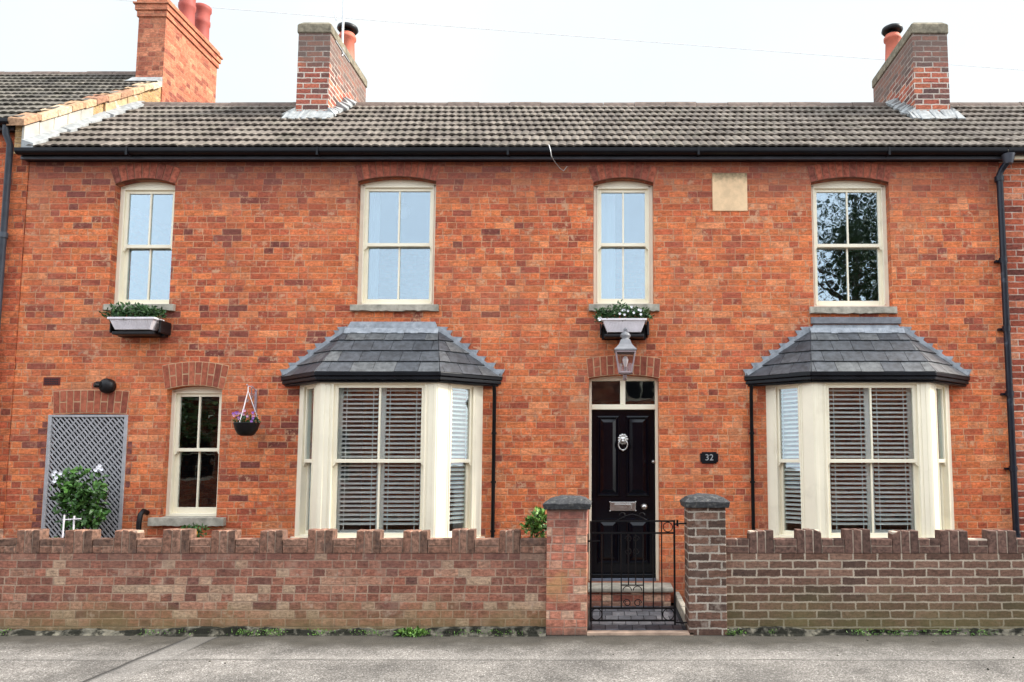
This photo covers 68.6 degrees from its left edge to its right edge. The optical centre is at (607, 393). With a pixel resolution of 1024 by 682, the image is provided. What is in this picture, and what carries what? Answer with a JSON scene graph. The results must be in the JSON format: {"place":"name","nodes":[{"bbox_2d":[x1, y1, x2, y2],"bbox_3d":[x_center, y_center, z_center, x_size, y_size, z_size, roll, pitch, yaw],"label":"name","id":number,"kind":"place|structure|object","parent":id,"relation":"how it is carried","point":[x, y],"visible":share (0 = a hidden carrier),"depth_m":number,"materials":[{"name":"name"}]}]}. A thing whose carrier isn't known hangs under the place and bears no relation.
{"place":"outdoors","nodes":[
{"label":"outdoors","id":0,"kind":"place"},
{"bbox_2d":[0,0,222,532],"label":"neighbouring house","id":1,"kind":"structure","parent":0,"point":[179,58],"depth_m":10.23,"materials":[{"name":"brick"}]},
{"bbox_2d":[0,635,1023,681],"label":"pavement","id":2,"kind":"structure","parent":0,"point":[652,658],"depth_m":5.99,"materials":[{"name":"grey concrete"}]},
{"bbox_2d":[0,528,546,636],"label":"front wall","id":3,"kind":"structure","parent":2,"relation":"on","point":[124,582],"depth_m":6.87,"materials":[{"name":"brick"}]},
{"bbox_2d":[393,626,429,637],"bbox_3d":[-1.776,2.164,6.752,0.344,0.121,0.136,0,-5,0],"label":"weed clump","id":4,"kind":"object","parent":2,"relation":"on","point":[410,632],"visible":1,"depth_m":6.75,"materials":[{"name":"green plant"}]},
{"bbox_2d":[0,628,997,636],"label":"weeds","id":5,"kind":"object","parent":2,"relation":"on","point":[278,634],"visible":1,"depth_m":6.78,"materials":[{"name":"green plant"}]},
{"bbox_2d":[543,495,591,634],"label":"gate pillar","id":6,"kind":"structure","parent":2,"relation":"on","point":[567,577],"depth_m":6.84,"materials":[{"name":"red brick"}]},
{"bbox_2d":[129,635,1014,669],"bbox_3d":[-0.293,2.146,6.144,9.305,0.011,1.278,0,-5,0],"label":"grit","id":7,"kind":"object","parent":2,"relation":"on","point":[613,654],"visible":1,"depth_m":6.56,"materials":[{"name":"grey gravel"}]},
{"bbox_2d":[587,630,693,634],"bbox_3d":[0.299,2.207,6.839,0.973,0.032,0.105,0,-5,0],"label":"path edging","id":8,"kind":"object","parent":2,"relation":"on","point":[637,632],"visible":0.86,"depth_m":6.81,"materials":[{"name":"beige stone"}]},
{"bbox_2d":[680,493,729,634],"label":"gate pillar","id":9,"kind":"structure","parent":2,"relation":"on","point":[705,566],"depth_m":6.85,"materials":[{"name":"brown brick"}]},
{"bbox_2d":[587,512,686,624],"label":"garden gate","id":10,"kind":"structure","parent":9,"relation":"attached to","point":[600,619],"depth_m":6.97,"materials":[{"name":"black metal"}]},
{"bbox_2d":[726,528,1023,635],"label":"front wall","id":11,"kind":"structure","parent":2,"relation":"on","point":[806,582],"depth_m":6.87,"materials":[{"name":"brown brick"}]},
{"bbox_2d":[0,0,1023,102],"label":"sky","id":12,"kind":"structure","parent":0,"point":[399,62],"materials":[{"name":"white"}]},
{"bbox_2d":[122,0,1020,69],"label":"overhead cable","id":13,"kind":"object","parent":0,"point":[583,36],"visible":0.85,"depth_m":14.26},
{"bbox_2d":[587,603,686,629],"bbox_3d":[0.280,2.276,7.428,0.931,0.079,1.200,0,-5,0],"label":"path","id":14,"kind":"structure","parent":0,"point":[633,614],"depth_m":7.39,"materials":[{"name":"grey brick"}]},
{"bbox_2d":[62,515,80,537],"bbox_3d":[-5.802,1.812,7.997,0.204,1.004,0.023,0,-5,-3],"label":"plant support","id":15,"kind":"object","parent":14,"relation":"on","point":[64,519],"visible":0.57,"depth_m":8.03,"materials":[{"name":"white plastic"}]},
{"bbox_2d":[49,464,111,537],"bbox_3d":[-5.811,1.548,8.170,0.716,1.561,0.380,0,-5,0],"label":"potted shrub","id":16,"kind":"object","parent":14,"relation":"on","point":[72,484],"visible":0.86,"depth_m":8.16,"materials":[{"name":"green plant"}]},
{"bbox_2d":[179,522,209,537],"bbox_3d":[-4.512,1.857,8.069,0.350,0.928,0.251,-2,-5,19],"label":"flowering plant","id":17,"kind":"object","parent":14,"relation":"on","point":[195,527],"visible":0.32,"depth_m":8.09,"materials":[{"name":"green plant"}]},
{"bbox_2d":[3,22,1020,609],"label":"brick house","id":18,"kind":"structure","parent":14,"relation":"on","point":[819,290],"depth_m":8.63,"materials":[{"name":"brick"}]},
{"bbox_2d":[41,415,127,537],"bbox_3d":[-5.949,1.233,8.433,0.910,1.994,0.042,0,-5,0],"label":"trellis","id":19,"kind":"object","parent":18,"relation":"attached to","point":[47,501],"visible":0.52,"depth_m":8.47,"materials":[{"name":"grey paint"}]},
{"bbox_2d":[93,378,115,393],"bbox_3d":[-5.744,-0.095,8.467,0.196,0.176,0.149,0,-5,0],"label":"outdoor light","id":20,"kind":"object","parent":18,"relation":"attached to","point":[106,385],"visible":1,"depth_m":8.45,"materials":[{"name":"plastic"}]},
{"bbox_2d":[98,301,170,337],"bbox_3d":[-5.364,-0.858,8.450,0.726,0.393,0.309,0,-5,0],"label":"window box","id":21,"kind":"object","parent":18,"relation":"attached to","point":[137,323],"visible":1,"depth_m":8.37,"materials":[{"name":"white plastic"}]},
{"bbox_2d":[136,509,149,529],"bbox_3d":[-5.222,1.789,8.305,0.062,1.004,0.158,-1,-5,10],"label":"vent pipe","id":22,"kind":"object","parent":18,"relation":"attached to","point":[142,512],"visible":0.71,"depth_m":8.28,"materials":[{"name":"plastic"}]},
{"bbox_2d":[114,182,174,303],"bbox_3d":[-5.449,-1.773,8.837,0.707,1.515,0.108,0,-5,0],"label":"window","id":23,"kind":"structure","parent":18,"relation":"in","point":[143,188],"depth_m":8.83,"materials":[{"name":"beige paint"}]},
{"bbox_2d":[166,386,221,515],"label":"window","id":24,"kind":"structure","parent":18,"relation":"in","point":[174,462],"depth_m":8.60,"materials":[{"name":"beige paint"}]},
{"bbox_2d":[246,384,256,411],"bbox_3d":[-4.053,0.048,8.405,0.088,0.299,0.243,1,-5,-8],"label":"basket bracket","id":25,"kind":"object","parent":18,"relation":"attached to","point":[255,401],"visible":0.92,"depth_m":8.51,"materials":[{"name":"metal"}]},
{"bbox_2d":[232,386,260,435],"bbox_3d":[-4.032,0.191,8.296,0.302,0.555,0.280,0,-5,0],"label":"hanging basket","id":26,"kind":"object","parent":25,"relation":"hanging from","point":[243,427],"visible":1,"depth_m":8.21,"materials":[{"name":"plastic"}]},
{"bbox_2d":[298,384,315,537],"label":"window","id":27,"kind":"structure","parent":18,"relation":"in","point":[309,391],"depth_m":8.35,"materials":[{"name":"beige paint"}]},
{"bbox_2d":[332,0,349,62],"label":"television aerial","id":28,"kind":"object","parent":18,"relation":"attached to","point":[343,14],"visible":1,"depth_m":10.65,"materials":[{"name":"white metal"}]},
{"bbox_2d":[326,383,428,537],"bbox_3d":[-2.485,0.715,8.119,1.070,1.735,0.208,0,-5,0],"label":"window","id":29,"kind":"structure","parent":18,"relation":"in","point":[335,456],"depth_m":8.10,"materials":[{"name":"beige paint"}]},
{"bbox_2d":[290,375,484,537],"bbox_3d":[-2.485,0.724,8.221,2.196,1.855,0.495,0,-5,0],"label":"bay window","id":30,"kind":"structure","parent":18,"relation":"in","point":[438,392],"depth_m":8.06,"materials":[{"name":"beige paint"}]},
{"bbox_2d":[357,180,435,303],"bbox_3d":[-2.483,-1.788,8.839,0.925,1.536,0.108,0,-5,0],"label":"window","id":31,"kind":"structure","parent":18,"relation":"in","point":[399,186],"depth_m":8.82,"materials":[{"name":"beige paint"}]},
{"bbox_2d":[395,192,409,218],"bbox_3d":[-2.576,-2.445,9.353,0.180,0.476,0.180,0,-5,0],"label":"pendant lamp","id":32,"kind":"object","parent":18,"relation":"hanging from","point":[405,211],"visible":0.81,"depth_m":9.28,"materials":[{"name":"white plastic"}]},
{"bbox_2d":[446,381,475,537],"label":"window","id":33,"kind":"structure","parent":18,"relation":"in","point":[468,482],"depth_m":8.35,"materials":[{"name":"beige paint"}]},
{"bbox_2d":[593,181,652,303],"bbox_3d":[0.185,-1.783,8.838,0.704,1.515,0.108,0,-5,0],"label":"window","id":34,"kind":"structure","parent":18,"relation":"in","point":[616,187],"depth_m":8.82,"materials":[{"name":"beige paint"}]},
{"bbox_2d":[593,299,654,339],"bbox_3d":[0.177,-0.857,8.437,0.713,0.446,0.335,0,-5,0],"label":"window box","id":35,"kind":"object","parent":18,"relation":"attached to","point":[636,326],"visible":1,"depth_m":8.36,"materials":[{"name":"white plastic"}]},
{"bbox_2d":[592,410,655,577],"bbox_3d":[0.183,1.143,8.564,0.732,1.917,0.117,0,-5,0],"label":"door","id":36,"kind":"structure","parent":18,"relation":"in","point":[623,441],"depth_m":8.57,"materials":[{"name":"black wood"}]},
{"bbox_2d":[614,328,636,380],"bbox_3d":[0.200,-0.444,8.380,0.248,0.586,0.383,0,-5,0],"label":"wall lantern","id":37,"kind":"object","parent":18,"relation":"attached to","point":[625,346],"depth_m":8.26,"materials":[{"name":"paint"}]},
{"bbox_2d":[700,452,717,462],"bbox_3d":[1.158,0.727,8.460,0.203,0.131,0.016,0,-5,0],"label":"house number","id":38,"kind":"object","parent":18,"relation":"attached to","point":[708,457],"visible":1,"depth_m":8.46,"materials":[{"name":"black paint"}]},
{"bbox_2d":[773,381,804,537],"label":"window","id":39,"kind":"structure","parent":18,"relation":"in","point":[780,469],"depth_m":8.34,"materials":[{"name":"beige paint"}]},
{"bbox_2d":[811,181,888,305],"bbox_3d":[2.856,-1.773,8.837,0.917,1.546,0.108,0,-5,0],"label":"window","id":40,"kind":"structure","parent":18,"relation":"in","point":[845,187],"depth_m":8.82,"materials":[{"name":"beige paint"}]},
{"bbox_2d":[765,376,954,537],"bbox_3d":[2.872,0.724,8.221,2.196,1.855,0.495,0,-5,0],"label":"bay window","id":41,"kind":"structure","parent":18,"relation":"in","point":[812,411],"depth_m":8.06,"materials":[{"name":"beige paint"}]},
{"bbox_2d":[822,383,925,537],"bbox_3d":[2.872,0.715,8.119,1.070,1.735,0.208,0,-5,0],"label":"window","id":42,"kind":"structure","parent":18,"relation":"in","point":[913,403],"depth_m":8.10,"materials":[{"name":"beige paint"}]},
{"bbox_2d":[934,384,950,529],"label":"window","id":43,"kind":"structure","parent":18,"relation":"in","point":[939,390],"depth_m":8.36,"materials":[{"name":"beige paint"}]},
{"bbox_2d":[518,506,546,537],"bbox_3d":[-0.692,1.682,7.334,0.385,1.146,0.282,0,-5,0],"label":"shrub","id":44,"kind":"object","parent":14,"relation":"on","point":[535,524],"visible":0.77,"depth_m":7.33,"materials":[{"name":"green plant"}]},
{"bbox_2d":[676,592,684,623],"bbox_3d":[0.776,2.232,7.763,0.060,0.126,1.160,0,-5,0],"label":"path edging","id":45,"kind":"object","parent":14,"relation":"on","point":[680,604],"visible":0.63,"depth_m":7.70,"materials":[{"name":"stone"}]},
{"bbox_2d":[950,102,1023,537],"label":"neighbouring house","id":46,"kind":"structure","parent":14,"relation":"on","point":[1001,122],"depth_m":8.70,"materials":[{"name":"brick"}]}
]}

